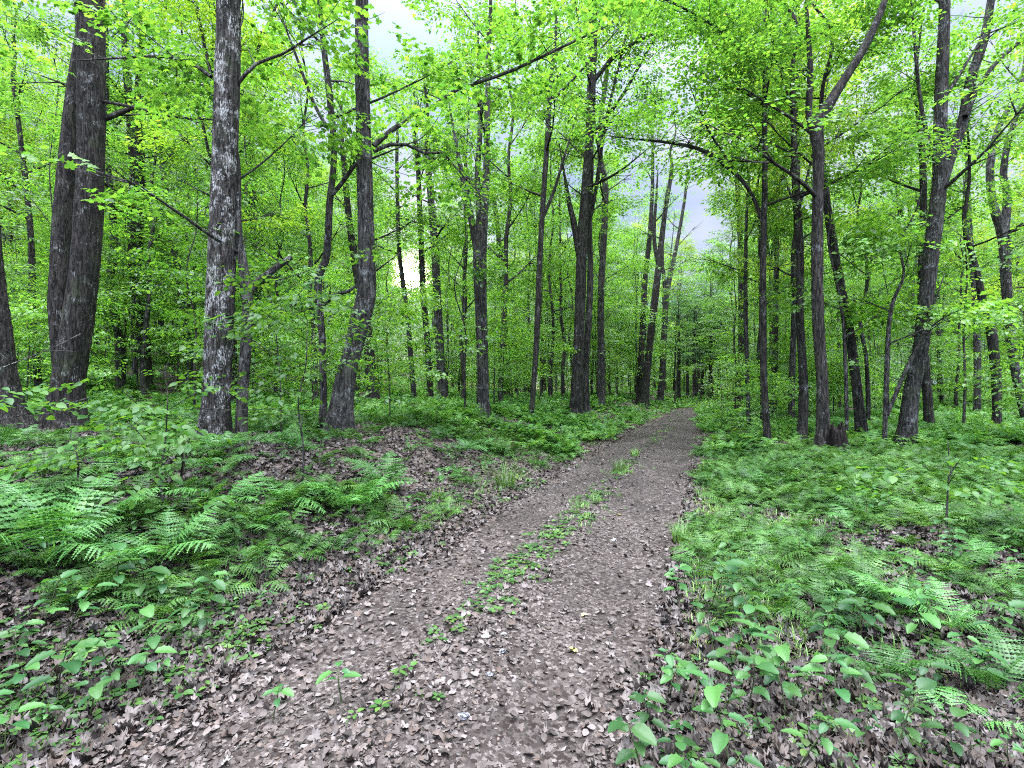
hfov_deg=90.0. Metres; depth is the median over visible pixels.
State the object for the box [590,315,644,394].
sapling
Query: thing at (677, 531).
grass tuft
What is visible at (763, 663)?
herb
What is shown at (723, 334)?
tree
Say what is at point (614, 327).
tree
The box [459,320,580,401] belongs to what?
sapling
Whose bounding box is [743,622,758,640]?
herb
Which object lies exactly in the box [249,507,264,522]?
herb
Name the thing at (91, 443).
sapling
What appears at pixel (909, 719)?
herb
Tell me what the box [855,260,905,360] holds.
tree
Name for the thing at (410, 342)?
sapling
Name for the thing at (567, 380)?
distant woods
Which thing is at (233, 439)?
fern
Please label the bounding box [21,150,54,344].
tree
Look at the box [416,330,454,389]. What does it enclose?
sapling
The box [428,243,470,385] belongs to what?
tree
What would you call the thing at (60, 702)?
seedling carpet
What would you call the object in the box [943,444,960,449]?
fern
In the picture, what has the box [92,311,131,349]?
sapling
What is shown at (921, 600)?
herb
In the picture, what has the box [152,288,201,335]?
sapling
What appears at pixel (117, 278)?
sapling
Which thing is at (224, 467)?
fern
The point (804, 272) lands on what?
tree
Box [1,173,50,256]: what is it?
tree
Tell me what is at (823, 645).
herb
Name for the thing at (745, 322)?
maple tree
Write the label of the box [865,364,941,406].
sapling
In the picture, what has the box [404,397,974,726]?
trackside grass
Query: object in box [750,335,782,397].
sapling
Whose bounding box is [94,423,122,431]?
fern
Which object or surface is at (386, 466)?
fern
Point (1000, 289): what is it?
tree
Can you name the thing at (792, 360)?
tree
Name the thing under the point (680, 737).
herb
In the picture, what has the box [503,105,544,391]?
maple tree
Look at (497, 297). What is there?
tree
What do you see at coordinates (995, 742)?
herb
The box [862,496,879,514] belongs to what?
herb
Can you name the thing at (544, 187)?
maple tree
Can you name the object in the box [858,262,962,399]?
sapling
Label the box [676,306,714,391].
hemlock
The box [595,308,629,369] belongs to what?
sapling
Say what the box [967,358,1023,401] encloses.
sapling
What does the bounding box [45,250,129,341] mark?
sapling
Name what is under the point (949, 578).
fern
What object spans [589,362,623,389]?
sapling
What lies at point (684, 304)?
tree
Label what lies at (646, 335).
sapling
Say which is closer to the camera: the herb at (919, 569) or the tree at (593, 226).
the herb at (919, 569)
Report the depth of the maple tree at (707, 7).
12.02 m
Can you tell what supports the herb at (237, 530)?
on the ground at (372, 455)
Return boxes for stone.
[457,712,469,720]
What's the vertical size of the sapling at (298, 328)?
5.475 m
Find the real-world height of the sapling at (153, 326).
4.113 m
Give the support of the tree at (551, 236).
on the ground at (372, 455)
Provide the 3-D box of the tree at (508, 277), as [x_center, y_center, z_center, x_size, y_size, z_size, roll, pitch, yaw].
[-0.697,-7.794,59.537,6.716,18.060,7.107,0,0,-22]
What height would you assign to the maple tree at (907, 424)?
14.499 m
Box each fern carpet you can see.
[0,407,1023,640]
[16,345,1023,456]
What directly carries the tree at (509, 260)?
on the ground at (372, 455)
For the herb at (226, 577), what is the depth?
3.74 m
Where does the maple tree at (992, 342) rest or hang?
on the ground at (372, 455)
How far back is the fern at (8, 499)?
3.54 m
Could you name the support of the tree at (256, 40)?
on the ground at (372, 455)
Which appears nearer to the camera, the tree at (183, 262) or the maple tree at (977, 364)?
the maple tree at (977, 364)
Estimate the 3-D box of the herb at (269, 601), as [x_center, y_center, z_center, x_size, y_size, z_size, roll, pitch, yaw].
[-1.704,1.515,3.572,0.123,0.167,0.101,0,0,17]
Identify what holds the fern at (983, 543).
on the ground at (372, 455)
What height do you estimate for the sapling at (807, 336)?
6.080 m
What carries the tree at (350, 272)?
on the ground at (372, 455)
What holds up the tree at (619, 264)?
on the ground at (372, 455)
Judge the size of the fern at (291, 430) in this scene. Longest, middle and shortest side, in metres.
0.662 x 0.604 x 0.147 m
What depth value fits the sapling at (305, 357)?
30.59 m
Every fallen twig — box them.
[81,465,175,476]
[298,562,321,597]
[322,524,355,576]
[324,438,381,450]
[677,580,746,639]
[679,566,730,581]
[784,596,821,636]
[841,646,913,694]
[863,522,923,544]
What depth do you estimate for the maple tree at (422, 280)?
22.15 m
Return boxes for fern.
[0,424,37,447]
[0,473,124,565]
[1,475,87,511]
[2,446,49,455]
[20,487,169,537]
[70,456,153,480]
[76,507,218,564]
[89,418,115,426]
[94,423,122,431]
[109,418,137,422]
[114,430,136,437]
[135,429,183,437]
[139,434,184,446]
[162,471,264,507]
[174,453,257,471]
[175,431,254,453]
[177,410,197,423]
[203,539,280,559]
[206,512,291,539]
[232,476,327,513]
[250,436,284,445]
[251,423,306,441]
[256,450,290,458]
[273,426,310,433]
[278,434,322,451]
[302,474,411,514]
[342,451,417,488]
[395,419,421,427]
[429,445,463,456]
[435,466,469,482]
[451,438,482,450]
[466,438,495,450]
[472,460,497,468]
[750,581,782,595]
[753,469,802,484]
[825,504,883,525]
[828,643,937,682]
[848,570,938,607]
[862,546,907,560]
[888,576,999,636]
[911,681,1023,736]
[926,626,1023,702]
[932,568,986,586]
[935,433,977,447]
[935,471,980,479]
[935,538,1010,569]
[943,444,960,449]
[947,537,999,551]
[950,440,998,452]
[953,524,1008,537]
[966,462,999,470]
[975,586,1023,620]
[991,454,1023,458]
[992,456,1023,463]
[996,636,1023,659]
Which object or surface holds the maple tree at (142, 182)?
on the ground at (372, 455)
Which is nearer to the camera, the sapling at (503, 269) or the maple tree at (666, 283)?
the sapling at (503, 269)
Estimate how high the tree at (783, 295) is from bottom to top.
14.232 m
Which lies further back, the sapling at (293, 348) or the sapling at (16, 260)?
the sapling at (293, 348)
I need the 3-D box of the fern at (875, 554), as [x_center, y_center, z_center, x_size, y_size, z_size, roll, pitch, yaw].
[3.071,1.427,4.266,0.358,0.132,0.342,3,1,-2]
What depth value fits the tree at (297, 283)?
31.21 m
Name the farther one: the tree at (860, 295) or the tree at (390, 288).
the tree at (860, 295)
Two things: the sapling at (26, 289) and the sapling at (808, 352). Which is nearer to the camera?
the sapling at (808, 352)
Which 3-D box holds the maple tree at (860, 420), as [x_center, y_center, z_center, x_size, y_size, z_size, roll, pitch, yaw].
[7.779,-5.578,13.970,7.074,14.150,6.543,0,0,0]
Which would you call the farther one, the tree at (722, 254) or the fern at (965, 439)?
the tree at (722, 254)
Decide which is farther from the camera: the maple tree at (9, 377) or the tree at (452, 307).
the tree at (452, 307)
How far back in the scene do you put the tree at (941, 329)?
32.94 m
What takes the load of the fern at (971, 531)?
on the ground at (372, 455)
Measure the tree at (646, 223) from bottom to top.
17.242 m
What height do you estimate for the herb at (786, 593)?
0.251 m
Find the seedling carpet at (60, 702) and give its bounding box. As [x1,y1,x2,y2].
[0,414,1023,767]
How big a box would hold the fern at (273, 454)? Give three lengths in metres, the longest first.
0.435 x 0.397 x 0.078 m
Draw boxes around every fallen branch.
[123,434,192,496]
[191,457,263,507]
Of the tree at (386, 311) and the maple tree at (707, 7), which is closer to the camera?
the maple tree at (707, 7)
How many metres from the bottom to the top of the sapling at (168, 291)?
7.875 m
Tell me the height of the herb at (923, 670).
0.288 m
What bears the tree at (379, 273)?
on the ground at (372, 455)
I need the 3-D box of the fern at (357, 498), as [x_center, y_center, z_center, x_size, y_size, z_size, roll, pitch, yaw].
[-1.743,1.215,5.533,1.126,0.432,1.180,-2,-3,33]
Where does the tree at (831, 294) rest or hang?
on the ground at (372, 455)
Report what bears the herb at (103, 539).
on the ground at (372, 455)
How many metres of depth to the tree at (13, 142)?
22.16 m
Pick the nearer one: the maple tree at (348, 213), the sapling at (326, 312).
the maple tree at (348, 213)
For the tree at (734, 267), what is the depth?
48.48 m
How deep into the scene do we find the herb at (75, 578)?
3.12 m
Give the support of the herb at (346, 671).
on the path
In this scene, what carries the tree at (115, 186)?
on the ground at (372, 455)
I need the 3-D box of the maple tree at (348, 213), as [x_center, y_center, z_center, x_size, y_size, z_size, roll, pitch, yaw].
[-6.082,-6.848,21.131,6.137,15.472,4.867,0,0,-17]
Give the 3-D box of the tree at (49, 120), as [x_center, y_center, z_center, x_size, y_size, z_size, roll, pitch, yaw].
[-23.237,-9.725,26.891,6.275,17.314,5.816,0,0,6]
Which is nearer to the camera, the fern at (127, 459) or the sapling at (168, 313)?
the fern at (127, 459)
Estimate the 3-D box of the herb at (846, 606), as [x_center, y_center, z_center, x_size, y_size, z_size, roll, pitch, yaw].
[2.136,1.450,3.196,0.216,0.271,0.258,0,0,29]
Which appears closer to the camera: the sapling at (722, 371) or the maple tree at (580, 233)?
the maple tree at (580, 233)
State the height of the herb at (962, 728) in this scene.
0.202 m
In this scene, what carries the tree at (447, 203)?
on the ground at (372, 455)
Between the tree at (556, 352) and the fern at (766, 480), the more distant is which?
the tree at (556, 352)
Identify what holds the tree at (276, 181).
on the ground at (372, 455)
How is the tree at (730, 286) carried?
on the ground at (372, 455)
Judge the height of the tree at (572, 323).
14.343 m
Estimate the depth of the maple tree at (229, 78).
7.57 m
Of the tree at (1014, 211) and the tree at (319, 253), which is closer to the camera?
the tree at (1014, 211)
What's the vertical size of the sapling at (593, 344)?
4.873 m
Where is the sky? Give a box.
[0,0,1023,385]
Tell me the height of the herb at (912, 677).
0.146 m
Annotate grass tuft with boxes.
[488,461,519,488]
[611,455,627,471]
[629,447,640,456]
[659,515,702,543]
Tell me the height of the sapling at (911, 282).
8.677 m
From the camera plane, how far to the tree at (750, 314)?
56.02 m
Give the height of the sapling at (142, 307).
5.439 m
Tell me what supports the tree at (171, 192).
on the ground at (372, 455)
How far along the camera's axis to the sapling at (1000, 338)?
39.22 m
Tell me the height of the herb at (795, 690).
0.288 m
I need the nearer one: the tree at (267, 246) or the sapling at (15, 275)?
the sapling at (15, 275)
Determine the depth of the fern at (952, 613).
3.14 m
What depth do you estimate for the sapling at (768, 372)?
24.10 m
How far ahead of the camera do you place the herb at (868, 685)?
2.50 m
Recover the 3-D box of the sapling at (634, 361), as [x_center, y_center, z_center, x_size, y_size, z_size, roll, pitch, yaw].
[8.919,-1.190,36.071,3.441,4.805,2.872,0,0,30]
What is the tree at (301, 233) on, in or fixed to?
on the ground at (372, 455)
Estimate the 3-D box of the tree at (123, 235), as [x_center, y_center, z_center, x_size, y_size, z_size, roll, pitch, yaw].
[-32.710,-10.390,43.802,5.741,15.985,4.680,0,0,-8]
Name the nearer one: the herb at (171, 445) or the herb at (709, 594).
the herb at (709, 594)
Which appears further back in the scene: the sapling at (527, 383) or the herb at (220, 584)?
the sapling at (527, 383)
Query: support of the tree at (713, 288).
on the ground at (372, 455)
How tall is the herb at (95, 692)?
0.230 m
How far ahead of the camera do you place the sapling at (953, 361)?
41.32 m
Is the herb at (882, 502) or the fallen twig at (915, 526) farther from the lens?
the herb at (882, 502)
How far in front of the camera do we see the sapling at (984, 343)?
36.86 m
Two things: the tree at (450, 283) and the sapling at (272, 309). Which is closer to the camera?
the sapling at (272, 309)
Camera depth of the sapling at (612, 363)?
36.05 m
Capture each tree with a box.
[0,0,64,319]
[0,0,129,387]
[0,0,185,390]
[0,0,309,428]
[0,0,384,441]
[0,0,395,441]
[0,25,128,273]
[0,62,63,298]
[0,65,64,265]
[0,70,51,275]
[0,117,51,335]
[0,137,49,276]
[0,225,43,430]
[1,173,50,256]
[3,0,211,391]
[5,77,166,374]
[16,89,119,279]
[16,106,130,364]
[16,176,51,281]
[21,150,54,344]
[31,58,128,242]
[42,0,211,397]
[58,0,210,389]
[100,126,185,371]
[101,86,189,374]
[101,119,176,351]
[103,134,165,347]
[104,76,191,278]
[104,167,149,278]
[105,0,354,402]
[107,0,297,249]
[107,1,212,383]
[116,77,192,356]
[117,122,208,364]
[118,100,259,386]
[120,111,204,352]
[127,79,237,342]
[149,192,201,356]
[153,155,243,364]
[157,31,292,265]
[166,95,274,298]
[180,31,315,290]
[201,80,344,394]
[206,37,294,379]
[215,0,537,428]
[235,149,313,375]
[236,0,393,400]
[236,177,307,368]
[243,180,302,361]
[248,141,301,365]
[257,110,322,358]
[260,200,299,355]
[262,125,333,360]
[269,157,344,366]
[272,172,326,368]
[273,132,337,363]
[278,174,355,328]
[280,157,352,302]
[281,159,338,291]
[284,189,344,329]
[287,41,429,400]
[297,160,357,374]
[303,93,415,395]
[310,44,447,397]
[312,138,393,308]
[316,158,400,387]
[321,0,659,434]
[326,158,403,378]
[334,193,414,382]
[344,185,416,380]
[345,199,431,386]
[372,251,401,372]
[373,42,513,398]
[374,34,470,397]
[390,44,528,398]
[391,0,553,415]
[401,35,533,386]
[405,197,471,376]
[405,200,474,382]
[412,0,583,401]
[413,265,452,376]
[419,248,474,379]
[428,205,475,393]
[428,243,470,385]
[428,248,471,384]
[430,247,472,342]
[441,0,652,414]
[449,115,533,396]
[457,275,472,388]
[471,186,535,349]
[475,237,526,340]
[487,54,620,396]
[487,130,573,394]
[487,242,526,390]
[490,171,546,391]
[501,0,676,417]
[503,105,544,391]
[506,134,575,394]
[507,284,544,391]
[508,202,574,392]
[510,88,615,395]
[521,0,801,413]
[524,232,574,339]
[526,0,653,408]
[526,169,622,375]
[530,232,591,362]
[530,245,562,390]
[543,270,571,391]
[544,113,660,395]
[553,168,637,394]
[554,260,595,356]
[564,187,641,342]
[566,183,638,393]
[567,0,926,443]
[568,153,652,347]
[568,234,632,391]
[586,232,618,318]
[592,235,623,339]
[593,214,640,387]
[595,69,680,403]
[596,277,637,389]
[607,210,679,374]
[608,196,672,392]
[610,237,669,367]
[612,241,681,359]
[614,252,640,385]
[615,208,676,338]
[616,262,661,356]
[623,107,700,408]
[632,185,698,391]
[638,139,705,404]
[638,250,679,387]
[644,0,913,446]
[648,232,703,389]
[652,274,702,407]
[665,98,808,408]
[670,295,696,388]
[675,287,725,400]
[677,0,1006,440]
[680,0,997,439]
[680,71,811,426]
[683,258,727,356]
[690,70,828,422]
[690,304,721,395]
[695,0,877,418]
[695,169,772,398]
[696,215,783,411]
[696,266,734,325]
[697,0,892,424]
[697,300,729,371]
[700,293,737,394]
[701,76,837,410]
[701,239,733,368]
[708,202,781,325]
[715,214,773,394]
[724,144,811,329]
[724,190,812,350]
[728,275,767,353]
[738,99,969,437]
[751,238,811,387]
[752,189,842,348]
[752,204,811,399]
[753,211,835,397]
[771,209,848,394]
[774,49,966,419]
[781,239,840,348]
[788,141,912,410]
[804,190,855,334]
[809,150,914,379]
[824,122,1023,440]
[825,0,1023,424]
[825,0,1023,447]
[825,158,911,360]
[825,246,879,393]
[829,201,916,396]
[831,256,893,355]
[850,75,966,359]
[852,81,985,346]
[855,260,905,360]
[866,289,903,387]
[875,258,906,379]
[885,156,1013,399]
[893,52,1023,423]
[894,159,999,403]
[913,47,1023,412]
[913,232,983,384]
[914,239,982,396]
[914,240,964,383]
[915,168,1014,407]
[934,236,990,387]
[941,220,1000,332]
[945,158,1023,396]
[946,29,1023,308]
[948,17,1023,417]
[957,204,1022,354]
[959,173,1023,392]
[965,191,1023,386]
[969,230,1023,348]
[971,214,1023,358]
[977,239,1023,377]
[978,142,1023,284]
[995,215,1023,337]
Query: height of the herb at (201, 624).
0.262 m
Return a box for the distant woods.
[1,140,1023,393]
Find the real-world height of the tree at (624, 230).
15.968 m
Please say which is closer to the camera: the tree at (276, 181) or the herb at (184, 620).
the herb at (184, 620)
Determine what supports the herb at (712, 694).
on the ground at (372, 455)
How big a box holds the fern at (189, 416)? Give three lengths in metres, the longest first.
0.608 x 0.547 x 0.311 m
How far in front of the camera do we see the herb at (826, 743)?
2.02 m
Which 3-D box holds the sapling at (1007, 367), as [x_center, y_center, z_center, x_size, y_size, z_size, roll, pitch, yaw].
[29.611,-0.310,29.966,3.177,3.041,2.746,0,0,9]
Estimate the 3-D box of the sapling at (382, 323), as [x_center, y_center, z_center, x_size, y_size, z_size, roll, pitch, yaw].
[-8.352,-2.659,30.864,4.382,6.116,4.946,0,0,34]
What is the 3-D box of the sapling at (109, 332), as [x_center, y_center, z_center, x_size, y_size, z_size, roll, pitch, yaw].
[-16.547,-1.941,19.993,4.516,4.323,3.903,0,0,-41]
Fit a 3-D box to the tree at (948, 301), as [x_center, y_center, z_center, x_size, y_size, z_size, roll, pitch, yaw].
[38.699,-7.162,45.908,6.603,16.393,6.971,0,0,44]
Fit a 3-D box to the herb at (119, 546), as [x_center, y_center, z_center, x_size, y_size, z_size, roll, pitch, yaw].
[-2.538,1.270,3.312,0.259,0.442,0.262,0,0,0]
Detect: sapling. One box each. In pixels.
[0,42,164,339]
[0,192,51,378]
[0,220,105,366]
[0,331,111,431]
[0,363,247,512]
[0,406,194,495]
[3,254,103,401]
[7,280,27,332]
[7,285,137,395]
[8,271,47,350]
[9,300,50,379]
[11,276,47,347]
[14,279,153,369]
[14,309,125,384]
[14,321,111,376]
[24,238,189,390]
[42,171,199,387]
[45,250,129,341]
[90,245,185,392]
[92,293,170,379]
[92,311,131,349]
[97,278,157,347]
[105,148,287,407]
[112,274,194,364]
[113,213,207,387]
[116,264,173,337]
[124,236,240,396]
[128,256,426,483]
[132,325,202,377]
[139,211,308,363]
[141,270,390,432]
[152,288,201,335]
[171,258,236,345]
[172,253,241,354]
[179,314,240,362]
[190,260,260,344]
[196,313,301,403]
[235,294,294,356]
[237,319,330,392]
[240,289,293,357]
[260,253,362,406]
[260,301,310,351]
[268,264,315,374]
[271,291,338,381]
[277,328,328,377]
[279,330,342,374]
[279,342,360,386]
[292,322,384,397]
[294,282,342,352]
[308,328,360,376]
[316,275,456,416]
[327,315,432,391]
[330,340,414,381]
[340,287,422,357]
[363,302,404,379]
[381,171,530,408]
[410,266,476,391]
[414,331,458,376]
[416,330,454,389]
[417,346,475,387]
[423,348,475,382]
[433,315,527,396]
[435,310,475,373]
[446,278,529,398]
[449,281,533,403]
[452,361,475,388]
[454,332,492,381]
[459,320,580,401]
[466,305,526,375]
[466,306,518,391]
[474,321,552,397]
[488,306,534,386]
[495,325,532,392]
[495,348,541,390]
[496,191,586,399]
[497,287,568,393]
[509,304,567,375]
[515,275,573,393]
[537,346,559,382]
[539,299,572,375]
[543,302,595,375]
[553,310,626,380]
[553,326,573,392]
[556,324,632,390]
[589,310,642,394]
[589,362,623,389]
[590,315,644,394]
[590,340,626,385]
[593,310,635,374]
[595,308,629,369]
[606,298,675,404]
[606,324,635,373]
[611,315,647,393]
[615,339,662,384]
[618,343,671,388]
[630,302,668,370]
[686,339,839,419]
[688,358,809,440]
[693,285,753,398]
[699,327,755,402]
[706,348,750,389]
[711,350,758,398]
[719,358,813,402]
[723,375,757,398]
[726,258,810,381]
[730,271,836,382]
[736,314,875,403]
[742,231,898,406]
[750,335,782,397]
[756,327,795,379]
[758,257,834,370]
[772,345,892,409]
[778,353,837,400]
[778,354,882,405]
[779,315,841,389]
[782,285,842,382]
[804,293,874,412]
[812,183,971,415]
[814,362,896,403]
[824,456,1023,527]
[828,261,908,407]
[828,353,921,407]
[833,109,1023,422]
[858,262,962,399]
[860,261,962,401]
[861,312,897,391]
[862,330,906,385]
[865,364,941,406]
[872,297,987,398]
[903,290,968,377]
[905,353,988,400]
[930,342,972,396]
[931,336,971,392]
[934,348,1018,394]
[939,297,1023,415]
[952,312,1021,395]
[952,324,999,376]
[960,366,1014,392]
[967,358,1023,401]
[970,363,1023,398]
[986,298,1023,368]
[988,354,1022,395]
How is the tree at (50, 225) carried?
on the ground at (372, 455)
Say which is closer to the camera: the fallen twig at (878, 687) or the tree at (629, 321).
the fallen twig at (878, 687)
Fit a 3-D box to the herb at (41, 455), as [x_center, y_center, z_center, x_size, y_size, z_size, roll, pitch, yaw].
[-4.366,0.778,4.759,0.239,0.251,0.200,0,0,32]
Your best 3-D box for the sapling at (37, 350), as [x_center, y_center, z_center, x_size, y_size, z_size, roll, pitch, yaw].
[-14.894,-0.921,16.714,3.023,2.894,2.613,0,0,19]
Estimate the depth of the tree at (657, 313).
57.95 m
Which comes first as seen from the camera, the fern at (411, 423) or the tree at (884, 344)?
the fern at (411, 423)
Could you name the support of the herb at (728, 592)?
on the ground at (372, 455)
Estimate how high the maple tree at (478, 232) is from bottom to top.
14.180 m
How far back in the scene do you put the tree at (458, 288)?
60.29 m
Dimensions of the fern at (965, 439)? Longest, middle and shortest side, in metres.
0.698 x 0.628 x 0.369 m
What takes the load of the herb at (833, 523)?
on the ground at (372, 455)
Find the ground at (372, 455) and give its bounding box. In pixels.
[0,349,1022,765]
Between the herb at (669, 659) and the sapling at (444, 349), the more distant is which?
the sapling at (444, 349)
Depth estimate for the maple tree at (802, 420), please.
12.15 m
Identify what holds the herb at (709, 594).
on the ground at (372, 455)
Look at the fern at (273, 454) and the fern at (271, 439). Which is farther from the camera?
the fern at (271, 439)
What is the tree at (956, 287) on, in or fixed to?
on the ground at (372, 455)
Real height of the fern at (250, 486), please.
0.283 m
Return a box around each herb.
[0,473,28,489]
[0,621,41,671]
[0,662,39,693]
[0,689,15,694]
[0,701,45,753]
[8,619,47,655]
[15,533,63,554]
[19,637,107,700]
[32,454,58,473]
[33,570,79,627]
[42,703,58,719]
[45,582,118,637]
[57,575,90,617]
[72,676,113,715]
[73,632,126,670]
[81,534,115,565]
[88,543,140,613]
[94,456,112,470]
[98,552,170,595]
[99,668,120,688]
[113,603,173,654]
[120,518,148,540]
[120,652,151,677]
[127,645,177,690]
[136,569,192,607]
[146,540,166,560]
[155,657,169,671]
[158,440,177,457]
[163,600,212,642]
[188,605,228,643]
[189,457,221,474]
[191,571,227,599]
[192,578,230,610]
[212,569,236,580]
[221,514,246,545]
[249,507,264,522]
[250,553,269,581]
[257,588,278,608]
[262,684,293,718]
[311,436,332,462]
[315,661,361,702]
[404,496,421,517]
[607,716,657,767]
[628,690,668,732]
[653,648,681,678]
[657,719,697,753]
[658,742,707,767]
[660,663,688,696]
[663,563,692,604]
[678,656,732,711]
[679,669,749,758]
[690,511,706,522]
[690,602,729,659]
[697,558,749,608]
[702,749,763,767]
[706,622,725,643]
[706,640,757,683]
[712,540,740,559]
[714,579,747,605]
[718,604,744,625]
[719,680,742,714]
[721,553,758,585]
[723,574,769,621]
[725,604,760,657]
[728,618,790,670]
[730,656,779,713]
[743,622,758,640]
[743,713,770,735]
[746,594,761,606]
[751,633,810,709]
[756,645,801,713]
[759,625,776,644]
[769,583,802,610]
[780,714,861,765]
[783,537,812,558]
[789,460,801,470]
[800,652,862,709]
[808,604,848,668]
[810,710,836,735]
[811,614,847,636]
[816,636,833,650]
[823,588,855,613]
[824,628,872,687]
[828,518,838,530]
[833,591,871,625]
[834,633,867,659]
[836,598,895,635]
[840,647,876,702]
[843,752,859,767]
[851,704,884,746]
[856,490,876,511]
[857,529,876,546]
[860,611,884,632]
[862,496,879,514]
[862,590,878,597]
[876,589,944,645]
[878,492,903,512]
[878,659,958,701]
[883,677,936,743]
[887,552,923,586]
[896,710,911,725]
[898,558,927,574]
[898,663,918,689]
[908,582,943,596]
[908,753,922,764]
[913,583,943,612]
[914,639,941,657]
[918,706,980,760]
[920,654,963,682]
[925,517,955,539]
[936,534,967,558]
[937,529,968,553]
[947,631,988,666]
[951,519,964,528]
[958,648,1011,682]
[972,598,1023,651]
[981,492,1005,509]
[986,616,1003,624]
[989,734,1023,760]
[995,528,1023,548]
[1006,548,1023,571]
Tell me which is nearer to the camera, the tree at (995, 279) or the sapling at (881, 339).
the tree at (995, 279)
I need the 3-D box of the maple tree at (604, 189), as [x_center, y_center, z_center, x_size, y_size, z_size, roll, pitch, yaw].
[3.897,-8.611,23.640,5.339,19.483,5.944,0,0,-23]
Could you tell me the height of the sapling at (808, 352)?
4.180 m
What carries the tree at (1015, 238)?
on the ground at (372, 455)
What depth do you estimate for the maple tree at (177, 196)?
24.32 m
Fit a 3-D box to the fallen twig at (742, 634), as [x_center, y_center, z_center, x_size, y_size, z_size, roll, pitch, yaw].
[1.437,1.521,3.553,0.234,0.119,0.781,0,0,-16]
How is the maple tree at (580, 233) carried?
on the ground at (372, 455)
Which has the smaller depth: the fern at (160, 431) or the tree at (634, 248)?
the fern at (160, 431)
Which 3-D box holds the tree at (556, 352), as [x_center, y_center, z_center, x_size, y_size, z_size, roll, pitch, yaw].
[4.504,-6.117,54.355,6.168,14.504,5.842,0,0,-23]
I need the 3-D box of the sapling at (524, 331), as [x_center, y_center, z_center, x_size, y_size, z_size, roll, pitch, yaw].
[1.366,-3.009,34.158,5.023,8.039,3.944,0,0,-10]
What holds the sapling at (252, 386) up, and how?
on the ground at (372, 455)
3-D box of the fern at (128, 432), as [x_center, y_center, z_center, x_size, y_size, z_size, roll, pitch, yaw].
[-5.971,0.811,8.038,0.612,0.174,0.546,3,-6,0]
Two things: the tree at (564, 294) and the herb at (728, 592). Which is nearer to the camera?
the herb at (728, 592)
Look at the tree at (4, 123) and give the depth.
28.14 m
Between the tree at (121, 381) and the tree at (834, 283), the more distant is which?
the tree at (834, 283)
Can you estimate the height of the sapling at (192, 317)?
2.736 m
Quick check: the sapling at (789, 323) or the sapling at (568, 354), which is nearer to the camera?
the sapling at (789, 323)
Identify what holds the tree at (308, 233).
on the ground at (372, 455)
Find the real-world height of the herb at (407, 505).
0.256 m
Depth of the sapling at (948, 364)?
35.25 m
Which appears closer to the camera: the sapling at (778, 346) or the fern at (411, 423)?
the fern at (411, 423)
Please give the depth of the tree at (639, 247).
35.10 m
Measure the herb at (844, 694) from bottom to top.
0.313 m
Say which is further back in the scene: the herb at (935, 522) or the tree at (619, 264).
the tree at (619, 264)
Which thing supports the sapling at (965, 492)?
on the ground at (372, 455)
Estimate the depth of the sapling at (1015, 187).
15.29 m
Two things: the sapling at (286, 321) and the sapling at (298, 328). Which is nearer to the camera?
the sapling at (298, 328)
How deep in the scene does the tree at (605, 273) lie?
56.60 m
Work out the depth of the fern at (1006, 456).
8.51 m
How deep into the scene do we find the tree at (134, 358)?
24.18 m
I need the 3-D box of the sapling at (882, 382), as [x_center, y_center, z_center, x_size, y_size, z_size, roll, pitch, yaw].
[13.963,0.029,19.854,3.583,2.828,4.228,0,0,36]
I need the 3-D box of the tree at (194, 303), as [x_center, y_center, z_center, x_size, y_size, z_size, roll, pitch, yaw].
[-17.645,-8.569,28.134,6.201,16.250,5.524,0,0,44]
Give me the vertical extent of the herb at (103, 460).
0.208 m
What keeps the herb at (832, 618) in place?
on the ground at (372, 455)
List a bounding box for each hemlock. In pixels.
[646,291,708,399]
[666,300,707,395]
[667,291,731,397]
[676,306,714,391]
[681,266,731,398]
[683,313,723,394]
[700,321,737,391]
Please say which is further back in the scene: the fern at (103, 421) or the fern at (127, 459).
the fern at (103, 421)
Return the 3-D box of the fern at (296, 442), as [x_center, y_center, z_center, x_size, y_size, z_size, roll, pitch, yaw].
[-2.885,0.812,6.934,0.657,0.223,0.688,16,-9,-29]
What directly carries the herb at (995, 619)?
on the ground at (372, 455)
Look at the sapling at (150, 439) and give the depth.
4.17 m
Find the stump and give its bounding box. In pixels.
[816,421,848,449]
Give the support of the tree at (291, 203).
on the ground at (372, 455)
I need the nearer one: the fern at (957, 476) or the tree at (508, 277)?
the fern at (957, 476)
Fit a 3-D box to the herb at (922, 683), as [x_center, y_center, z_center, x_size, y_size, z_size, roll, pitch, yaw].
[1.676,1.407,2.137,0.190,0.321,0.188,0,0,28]
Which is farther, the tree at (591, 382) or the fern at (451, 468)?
the tree at (591, 382)
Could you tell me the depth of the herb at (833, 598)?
3.33 m
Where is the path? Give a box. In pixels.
[102,407,699,767]
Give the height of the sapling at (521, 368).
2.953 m
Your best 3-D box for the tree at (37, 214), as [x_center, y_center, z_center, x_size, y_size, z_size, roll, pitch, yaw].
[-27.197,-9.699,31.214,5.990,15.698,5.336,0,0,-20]
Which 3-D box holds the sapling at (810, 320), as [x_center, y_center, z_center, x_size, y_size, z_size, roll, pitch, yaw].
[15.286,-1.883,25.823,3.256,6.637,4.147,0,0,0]
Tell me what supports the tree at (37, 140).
on the ground at (372, 455)
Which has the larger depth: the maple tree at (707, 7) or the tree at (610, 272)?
the tree at (610, 272)
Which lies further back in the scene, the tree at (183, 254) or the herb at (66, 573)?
the tree at (183, 254)
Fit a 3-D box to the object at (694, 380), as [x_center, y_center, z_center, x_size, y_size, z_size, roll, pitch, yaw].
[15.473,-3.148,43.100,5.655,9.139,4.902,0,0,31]
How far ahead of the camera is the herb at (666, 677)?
2.51 m
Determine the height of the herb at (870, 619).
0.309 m

